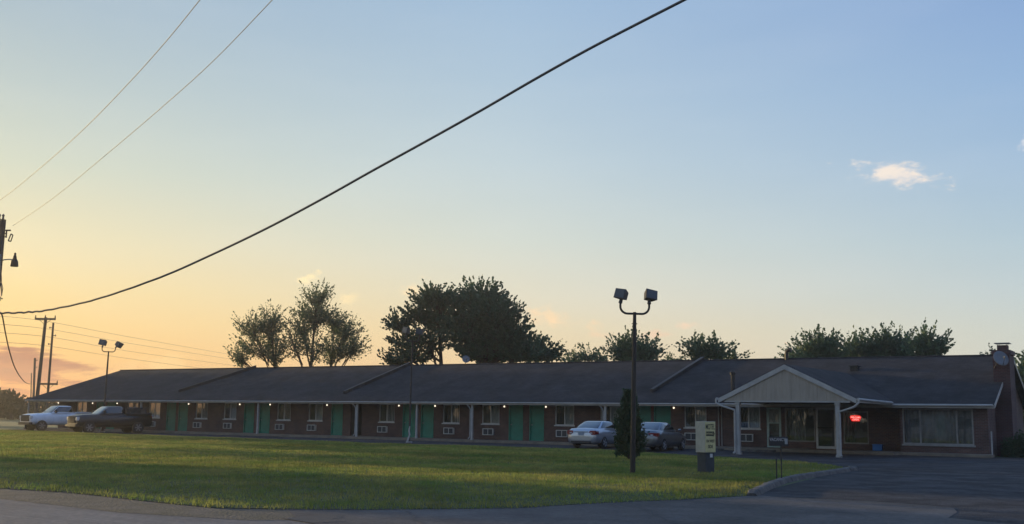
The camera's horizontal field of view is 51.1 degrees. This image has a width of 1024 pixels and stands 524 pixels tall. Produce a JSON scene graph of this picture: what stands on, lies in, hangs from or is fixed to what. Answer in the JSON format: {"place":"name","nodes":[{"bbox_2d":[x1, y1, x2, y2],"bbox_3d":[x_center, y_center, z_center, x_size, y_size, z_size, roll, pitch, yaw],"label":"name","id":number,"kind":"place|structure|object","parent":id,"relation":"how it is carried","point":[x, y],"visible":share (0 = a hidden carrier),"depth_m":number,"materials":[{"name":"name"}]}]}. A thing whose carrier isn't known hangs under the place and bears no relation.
{"place":"outdoors","nodes":[
{"label":"outdoors","id":0,"kind":"place"},
{"bbox_2d":[0,488,293,519],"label":"gravel shoulder","id":1,"kind":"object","parent":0,"point":[99,502],"visible":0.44,"depth_m":19.45},
{"bbox_2d":[0,499,312,523],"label":"road","id":2,"kind":"structure","parent":0,"point":[16,512],"depth_m":17.40,"materials":[{"name":"grey asphalt"}]},
{"bbox_2d":[0,429,845,509],"bbox_3d":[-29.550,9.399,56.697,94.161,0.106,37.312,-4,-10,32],"label":"lawn","id":3,"kind":"structure","parent":0,"point":[449,503],"depth_m":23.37,"materials":[{"name":"plant"}]},
{"bbox_2d":[0,214,17,300],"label":"utility pole","id":4,"kind":"object","parent":3,"relation":"on","point":[14,260],"visible":1,"depth_m":41.39,"materials":[{"name":"brown wood"}]},
{"bbox_2d":[1,314,28,383],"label":"drop wire","id":5,"kind":"object","parent":4,"relation":"hanging from","point":[9,349],"visible":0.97,"depth_m":48.00,"materials":[{"name":"grey"}]},
{"bbox_2d":[0,0,199,199],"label":"power line","id":6,"kind":"object","parent":4,"relation":"attached to","point":[116,95],"visible":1,"depth_m":24.72,"materials":[{"name":"grey metal"}]},
{"bbox_2d":[13,0,271,225],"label":"power line","id":7,"kind":"object","parent":4,"relation":"attached to","point":[159,109],"visible":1,"depth_m":25.45,"materials":[{"name":"grey metal"}]},
{"bbox_2d":[0,0,685,313],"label":"overhead cable","id":8,"kind":"object","parent":4,"relation":"attached to","point":[480,110],"visible":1,"depth_m":29.28,"materials":[{"name":"grey plastic"}]},
{"bbox_2d":[402,327,423,442],"bbox_3d":[-5.995,7.312,63.883,1.316,6.912,0.510,3,-8,-14],"label":"lamp post","id":9,"kind":"object","parent":3,"relation":"on","point":[406,330],"visible":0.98,"depth_m":64.06,"materials":[{"name":"metal"}]},
{"bbox_2d":[612,388,649,458],"bbox_3d":[4.468,6.265,41.506,1.460,2.811,1.592,6,-10,-32],"label":"evergreen shrub","id":10,"kind":"object","parent":3,"relation":"on","point":[622,436],"visible":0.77,"depth_m":41.16,"materials":[{"name":"green plant"}]},
{"bbox_2d":[614,288,657,472],"bbox_3d":[3.750,3.592,32.431,1.358,5.639,0.423,1,-8,-5],"label":"lamp post","id":11,"kind":"object","parent":3,"relation":"on","point":[650,295],"visible":0.98,"depth_m":32.46,"materials":[{"name":"brown metal"}]},
{"bbox_2d":[695,421,715,472],"bbox_3d":[6.009,5.733,33.230,0.449,1.562,0.424,6,-10,-34],"label":"motel sign","id":12,"kind":"object","parent":3,"relation":"on","point":[705,442],"visible":1,"depth_m":33.09,"materials":[{"name":"grey"}]},
{"bbox_2d":[769,437,787,478],"bbox_3d":[7.267,5.354,29.112,0.540,1.200,0.149,2,-8,-8],"label":"name board","id":13,"kind":"object","parent":3,"relation":"on","point":[778,441],"visible":0.99,"depth_m":29.18,"materials":[{"name":"black metal"}]},
{"bbox_2d":[23,427,994,457],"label":"walkway","id":14,"kind":"structure","parent":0,"point":[806,450],"depth_m":65.56,"materials":[{"name":"concrete"}]},
{"bbox_2d":[872,444,882,450],"bbox_3d":[18.963,9.620,55.571,0.500,0.330,0.360,-3,-9,26],"label":"storage bin","id":15,"kind":"object","parent":14,"relation":"on","point":[877,447],"visible":1,"depth_m":55.43,"materials":[{"name":"blue plastic"}]},
{"bbox_2d":[0,413,1023,516],"bbox_3d":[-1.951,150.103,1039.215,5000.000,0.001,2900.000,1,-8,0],"label":"field","id":16,"kind":"structure","parent":0,"point":[8,424],"depth_m":107.51,"materials":[{"name":"green plant"}]},
{"bbox_2d":[0,387,16,413],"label":"tree","id":17,"kind":"object","parent":16,"relation":"on","point":[2,394],"visible":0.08,"depth_m":168.22,"materials":[{"name":"green plant"}]},
{"bbox_2d":[0,388,30,419],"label":"tree","id":18,"kind":"object","parent":16,"relation":"on","point":[9,401],"visible":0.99,"depth_m":165.48,"materials":[{"name":"green plant"}]},
{"bbox_2d":[0,389,58,419],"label":"hedgerow","id":19,"kind":"object","parent":16,"relation":"on","point":[18,413],"visible":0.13,"depth_m":170.74,"materials":[{"name":"green plant"}]},
{"bbox_2d":[30,373,31,396],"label":"transmission pole","id":20,"kind":"object","parent":16,"relation":"on","point":[31,386],"visible":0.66,"depth_m":228.24,"materials":[{"name":"brown wood"}]},
{"bbox_2d":[32,358,37,396],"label":"transmission pole","id":21,"kind":"object","parent":16,"relation":"on","point":[34,375],"visible":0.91,"depth_m":188.74,"materials":[{"name":"brown wood"}]},
{"bbox_2d":[33,315,55,412],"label":"transmission pole","id":22,"kind":"object","parent":16,"relation":"on","point":[45,318],"visible":0.96,"depth_m":129.44,"materials":[{"name":"brown wood"}]},
{"bbox_2d":[4,342,195,367],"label":"transmission line","id":23,"kind":"object","parent":22,"relation":"attached to","point":[95,353],"visible":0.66,"depth_m":152.57,"materials":[{"name":"grey metal"}]},
{"bbox_2d":[2,324,233,359],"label":"transmission line","id":24,"kind":"object","parent":22,"relation":"attached to","point":[107,339],"visible":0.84,"depth_m":157.19,"materials":[{"name":"grey metal"}]},
{"bbox_2d":[10,333,233,365],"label":"transmission line","id":25,"kind":"object","parent":22,"relation":"attached to","point":[107,347],"visible":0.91,"depth_m":155.01,"materials":[{"name":"grey metal"}]},
{"bbox_2d":[3,316,247,357],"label":"transmission line","id":26,"kind":"object","parent":22,"relation":"attached to","point":[105,332],"visible":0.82,"depth_m":157.28,"materials":[{"name":"grey metal"}]},
{"bbox_2d":[40,323,57,409],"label":"transmission pole","id":27,"kind":"object","parent":16,"relation":"on","point":[48,383],"visible":0.83,"depth_m":137.24,"materials":[{"name":"brown wood"}]},
{"bbox_2d":[223,298,294,367],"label":"leafy tree","id":28,"kind":"object","parent":16,"relation":"on","point":[268,328],"visible":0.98,"depth_m":97.72,"materials":[{"name":"green plant"}]},
{"bbox_2d":[275,277,340,366],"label":"leafy tree","id":29,"kind":"object","parent":16,"relation":"on","point":[312,322],"visible":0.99,"depth_m":97.68,"materials":[{"name":"green plant"}]},
{"bbox_2d":[311,305,371,365],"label":"leafy tree","id":30,"kind":"object","parent":16,"relation":"on","point":[342,350],"visible":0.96,"depth_m":98.70,"materials":[{"name":"green plant"}]},
{"bbox_2d":[377,279,466,364],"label":"leafy tree","id":31,"kind":"object","parent":16,"relation":"on","point":[431,299],"visible":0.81,"depth_m":91.28,"materials":[{"name":"green plant"}]},
{"bbox_2d":[434,274,545,362],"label":"leafy tree","id":32,"kind":"object","parent":16,"relation":"on","point":[483,327],"visible":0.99,"depth_m":88.91,"materials":[{"name":"green plant"}]},
{"bbox_2d":[25,342,1023,457],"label":"motel building","id":33,"kind":"structure","parent":16,"relation":"on","point":[968,404],"depth_m":66.10,"materials":[{"name":"brick"}]},
{"bbox_2d":[77,402,86,411],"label":"window","id":34,"kind":"structure","parent":33,"relation":"in","point":[82,405],"depth_m":91.43,"materials":[{"name":"clear glass"}]},
{"bbox_2d":[95,402,103,428],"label":"door","id":35,"kind":"structure","parent":33,"relation":"in","point":[99,404],"depth_m":90.11,"materials":[{"name":"green paint"}]},
{"bbox_2d":[106,402,115,428],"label":"door","id":36,"kind":"structure","parent":33,"relation":"in","point":[108,403],"depth_m":89.26,"materials":[{"name":"green paint"}]},
{"bbox_2d":[128,402,137,407],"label":"window","id":37,"kind":"structure","parent":33,"relation":"in","point":[132,404],"depth_m":87.95,"materials":[{"name":"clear glass"}]},
{"bbox_2d":[149,402,160,418],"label":"window","id":38,"kind":"structure","parent":33,"relation":"in","point":[155,408],"depth_m":86.40,"materials":[{"name":"clear glass"}]},
{"bbox_2d":[166,402,175,430],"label":"door","id":39,"kind":"structure","parent":33,"relation":"in","point":[171,406],"depth_m":85.31,"materials":[{"name":"green paint"}]},
{"bbox_2d":[178,403,187,430],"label":"door","id":40,"kind":"structure","parent":33,"relation":"in","point":[183,407],"depth_m":84.58,"materials":[{"name":"green paint"}]},
{"bbox_2d":[194,403,207,419],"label":"window","id":41,"kind":"structure","parent":33,"relation":"in","point":[202,407],"depth_m":83.51,"materials":[{"name":"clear glass"}]},
{"bbox_2d":[223,403,236,419],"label":"window","id":42,"kind":"structure","parent":33,"relation":"in","point":[230,407],"depth_m":81.88,"materials":[{"name":"clear glass"}]},
{"bbox_2d":[243,403,254,432],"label":"door","id":43,"kind":"structure","parent":33,"relation":"in","point":[248,426],"depth_m":80.71,"materials":[{"name":"green paint"}]},
{"bbox_2d":[259,403,269,433],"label":"door","id":44,"kind":"structure","parent":33,"relation":"in","point":[264,417],"depth_m":79.84,"materials":[{"name":"green paint"}]},
{"bbox_2d":[276,403,290,420],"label":"window","id":45,"kind":"structure","parent":33,"relation":"in","point":[284,413],"depth_m":78.91,"materials":[{"name":"clear glass"}]},
{"bbox_2d":[307,403,322,421],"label":"window","id":46,"kind":"structure","parent":33,"relation":"in","point":[316,408],"depth_m":77.22,"materials":[{"name":"clear glass"}]},
{"bbox_2d":[331,404,342,435],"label":"door","id":47,"kind":"structure","parent":33,"relation":"in","point":[337,409],"depth_m":76.08,"materials":[{"name":"green paint"}]},
{"bbox_2d":[378,404,394,422],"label":"window","id":48,"kind":"structure","parent":33,"relation":"in","point":[386,413],"depth_m":73.77,"materials":[{"name":"clear glass"}]},
{"bbox_2d":[402,404,415,437],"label":"door","id":49,"kind":"structure","parent":33,"relation":"in","point":[405,428],"depth_m":72.68,"materials":[{"name":"green paint"}]},
{"bbox_2d":[420,404,433,437],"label":"door","id":50,"kind":"structure","parent":33,"relation":"in","point":[427,410],"depth_m":71.84,"materials":[{"name":"green paint"}]},
{"bbox_2d":[442,404,459,423],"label":"window","id":51,"kind":"structure","parent":33,"relation":"in","point":[451,410],"depth_m":70.89,"materials":[{"name":"clear glass"}]},
{"bbox_2d":[462,355,469,365],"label":"satellite dish","id":52,"kind":"object","parent":33,"relation":"on","point":[465,358],"visible":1,"depth_m":76.55,"materials":[{"name":"grey metal"}]},
{"bbox_2d":[481,405,499,424],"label":"window","id":53,"kind":"structure","parent":33,"relation":"in","point":[490,413],"depth_m":69.24,"materials":[{"name":"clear glass"}]},
{"bbox_2d":[509,405,522,440],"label":"door","id":54,"kind":"structure","parent":33,"relation":"in","point":[515,411],"depth_m":68.11,"materials":[{"name":"green paint"}]},
{"bbox_2d":[529,405,543,440],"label":"door","id":55,"kind":"structure","parent":33,"relation":"in","point":[536,415],"depth_m":67.30,"materials":[{"name":"green paint"}]},
{"bbox_2d":[554,405,574,426],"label":"window","id":56,"kind":"structure","parent":33,"relation":"in","point":[564,414],"depth_m":66.32,"materials":[{"name":"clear glass"}]},
{"bbox_2d":[601,406,619,422],"bbox_3d":[5.987,9.280,64.647,1.341,1.220,0.174,-4,-10,32],"label":"window","id":57,"kind":"structure","parent":33,"relation":"in","point":[611,410],"depth_m":64.64,"materials":[{"name":"clear glass"}]},
{"bbox_2d":[638,406,650,421],"bbox_3d":[7.761,9.619,63.398,1.060,2.240,0.142,-4,-10,32],"label":"door","id":58,"kind":"structure","parent":33,"relation":"in","point":[645,411],"depth_m":63.39,"materials":[{"name":"green paint"}]},
{"bbox_2d":[654,406,670,424],"bbox_3d":[8.835,9.537,62.725,1.060,2.240,0.142,-4,-10,32],"label":"door","id":59,"kind":"structure","parent":33,"relation":"in","point":[661,413],"depth_m":62.82,"materials":[{"name":"green paint"}]},
{"bbox_2d":[683,406,705,428],"bbox_3d":[10.592,8.955,61.708,1.440,1.290,0.250,-4,-10,32],"label":"window","id":60,"kind":"structure","parent":33,"relation":"in","point":[692,413],"depth_m":61.85,"materials":[{"name":"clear glass"}]},
{"bbox_2d":[740,406,760,429],"bbox_3d":[13.277,8.750,60.025,1.440,1.290,0.250,-4,-10,32],"label":"window","id":61,"kind":"structure","parent":33,"relation":"in","point":[750,416],"depth_m":60.00,"materials":[{"name":"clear glass"}]},
{"bbox_2d":[766,407,780,447],"bbox_3d":[14.494,9.135,59.180,0.830,2.180,0.100,-4,-10,32],"label":"storm door","id":62,"kind":"structure","parent":33,"relation":"in","point":[773,414],"depth_m":59.25,"materials":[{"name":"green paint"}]},
{"bbox_2d":[785,408,815,441],"bbox_3d":[15.798,8.898,58.534,1.660,1.820,0.370,-4,-10,32],"label":"shop window","id":63,"kind":"structure","parent":33,"relation":"in","point":[796,416],"depth_m":58.77,"materials":[{"name":"clear glass"}]},
{"bbox_2d":[815,407,835,448],"bbox_3d":[16.893,8.932,57.613,1.080,2.200,0.131,-4,-10,32],"label":"glass door","id":64,"kind":"structure","parent":33,"relation":"in","point":[816,408],"depth_m":57.67,"materials":[{"name":"white metal"}]},
{"bbox_2d":[850,415,860,420],"bbox_3d":[18.276,8.308,56.993,0.586,0.311,0.039,-4,-10,32],"label":"neon sign","id":65,"kind":"object","parent":33,"relation":"attached to","point":[855,418],"visible":1,"depth_m":57.00,"materials":[{"name":"red glass"}]},
{"bbox_2d":[843,411,868,443],"bbox_3d":[18.324,8.794,56.936,1.320,1.720,0.370,-4,-10,32],"label":"shop window","id":66,"kind":"structure","parent":33,"relation":"in","point":[850,425],"depth_m":57.17,"materials":[{"name":"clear glass"}]},
{"bbox_2d":[902,409,975,446],"bbox_3d":[21.291,8.274,53.557,3.470,1.850,0.300,-4,-10,32],"label":"bay window","id":67,"kind":"structure","parent":33,"relation":"in","point":[923,427],"depth_m":53.63,"materials":[{"name":"glass"}]},
{"bbox_2d":[993,351,1008,368],"bbox_3d":[24.611,4.923,54.086,0.834,0.886,0.628,-7,-11,44],"label":"satellite dish","id":68,"kind":"object","parent":33,"relation":"attached to","point":[1000,358],"visible":1,"depth_m":54.11,"materials":[{"name":"grey metal"}]},
{"bbox_2d":[514,330,570,362],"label":"leafy tree","id":69,"kind":"object","parent":16,"relation":"on","point":[551,355],"visible":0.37,"depth_m":93.27,"materials":[{"name":"green plant"}]},
{"bbox_2d":[559,342,608,361],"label":"leafy tree","id":70,"kind":"object","parent":16,"relation":"on","point":[581,356],"visible":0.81,"depth_m":104.58,"materials":[{"name":"green plant"}]},
{"bbox_2d":[600,325,671,360],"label":"leafy tree","id":71,"kind":"object","parent":16,"relation":"on","point":[622,350],"visible":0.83,"depth_m":86.97,"materials":[{"name":"green plant"}]},
{"bbox_2d":[661,351,689,359],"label":"leafy tree","id":72,"kind":"object","parent":16,"relation":"on","point":[670,357],"visible":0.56,"depth_m":107.59,"materials":[{"name":"green plant"}]},
{"bbox_2d":[675,330,739,359],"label":"leafy tree","id":73,"kind":"object","parent":16,"relation":"on","point":[701,347],"visible":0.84,"depth_m":85.49,"materials":[{"name":"green plant"}]},
{"bbox_2d":[722,342,754,358],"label":"leafy tree","id":74,"kind":"object","parent":16,"relation":"on","point":[733,355],"visible":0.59,"depth_m":86.52,"materials":[{"name":"green plant"}]},
{"bbox_2d":[774,335,802,357],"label":"leafy tree","id":75,"kind":"object","parent":16,"relation":"on","point":[791,354],"visible":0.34,"depth_m":89.91,"materials":[{"name":"green plant"}]},
{"bbox_2d":[788,323,852,357],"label":"leafy tree","id":76,"kind":"object","parent":16,"relation":"on","point":[819,345],"visible":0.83,"depth_m":83.61,"materials":[{"name":"green plant"}]},
{"bbox_2d":[838,325,882,356],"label":"leafy tree","id":77,"kind":"object","parent":16,"relation":"on","point":[859,349],"visible":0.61,"depth_m":85.20,"materials":[{"name":"green plant"}]},
{"bbox_2d":[856,320,916,356],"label":"leafy tree","id":78,"kind":"object","parent":16,"relation":"on","point":[889,341],"visible":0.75,"depth_m":84.42,"materials":[{"name":"green plant"}]},
{"bbox_2d":[894,317,956,355],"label":"leafy tree","id":79,"kind":"object","parent":16,"relation":"on","point":[923,343],"visible":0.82,"depth_m":79.29,"materials":[{"name":"green plant"}]},
{"bbox_2d":[980,343,995,354],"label":"leafy tree","id":80,"kind":"object","parent":16,"relation":"on","point":[987,353],"visible":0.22,"depth_m":81.82,"materials":[{"name":"green plant"}]},
{"bbox_2d":[1000,429,1023,456],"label":"bush","id":81,"kind":"object","parent":16,"relation":"on","point":[1014,447],"visible":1,"depth_m":52.68,"materials":[{"name":"green plant"}]},
{"bbox_2d":[1014,350,1023,422],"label":"leafy tree","id":82,"kind":"object","parent":16,"relation":"on","point":[1020,367],"visible":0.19,"depth_m":83.35,"materials":[{"name":"green plant"}]},
{"bbox_2d":[0,0,1023,403],"label":"sky","id":83,"kind":"structure","parent":0,"point":[771,170],"materials":[{"name":"blue"}]},
{"bbox_2d":[7,429,1023,523],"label":"parking lot","id":84,"kind":"structure","parent":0,"point":[981,489],"depth_m":31.81,"materials":[{"name":"grey asphalt"}]},
{"bbox_2d":[18,406,91,430],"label":"pickup truck","id":85,"kind":"object","parent":84,"relation":"on","point":[55,415],"visible":0.76,"depth_m":85.99,"materials":[{"name":"white paint"}]},
{"bbox_2d":[65,406,151,432],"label":"pickup truck","id":86,"kind":"object","parent":84,"relation":"on","point":[133,420],"visible":0.98,"depth_m":79.89,"materials":[{"name":"black paint"}]},
{"bbox_2d":[98,339,123,432],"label":"lamp post","id":87,"kind":"object","parent":84,"relation":"on","point":[102,342],"visible":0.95,"depth_m":82.24,"materials":[{"name":"metal"}]},
{"bbox_2d":[567,421,616,448],"bbox_3d":[4.978,9.596,59.532,2.190,1.516,4.850,-4,-10,32],"label":"sedan","id":88,"kind":"object","parent":84,"relation":"on","point":[599,434],"visible":0.77,"depth_m":57.82,"materials":[{"name":"silver metal"}]},
{"bbox_2d":[646,447,673,449],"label":"parking block","id":89,"kind":"structure","parent":84,"relation":"on","point":[671,448],"depth_m":57.86,"materials":[{"name":"concrete"}]},
{"bbox_2d":[641,422,686,451],"bbox_3d":[7.586,9.121,55.967,2.190,1.516,4.850,-4,-9,28],"label":"sedan","id":90,"kind":"object","parent":84,"relation":"on","point":[663,436],"visible":0.72,"depth_m":54.70,"materials":[{"name":"grey paint"}]},
{"bbox_2d":[745,449,775,451],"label":"parking block","id":91,"kind":"structure","parent":84,"relation":"on","point":[751,450],"depth_m":55.62,"materials":[{"name":"concrete"}]},
{"bbox_2d":[747,466,858,495],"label":"kerb","id":92,"kind":"structure","parent":84,"relation":"on","point":[764,487],"depth_m":29.98,"materials":[{"name":"concrete"}]},
{"bbox_2d":[288,495,1004,523],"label":"apron","id":93,"kind":"object","parent":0,"point":[726,510],"visible":0.92,"depth_m":19.23,"materials":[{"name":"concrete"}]},
{"bbox_2d":[284,515,345,522],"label":"tar patch","id":94,"kind":"object","parent":93,"relation":"on","point":[320,519],"visible":1,"depth_m":17.56,"materials":[{"name":"grey asphalt"}]},
{"bbox_2d":[406,498,913,523],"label":"apron cracks","id":95,"kind":"object","parent":93,"relation":"on","point":[651,511],"visible":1,"depth_m":18.90,"materials":[{"name":"grey asphalt"}]},
{"bbox_2d":[779,497,953,507],"bbox_3d":[7.469,5.084,22.715,3.722,0.001,0.545,-6,-10,37],"label":"driveway seam","id":96,"kind":"object","parent":93,"relation":"on","point":[872,501],"visible":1,"depth_m":22.61,"materials":[{"name":"black asphalt"}]}
]}

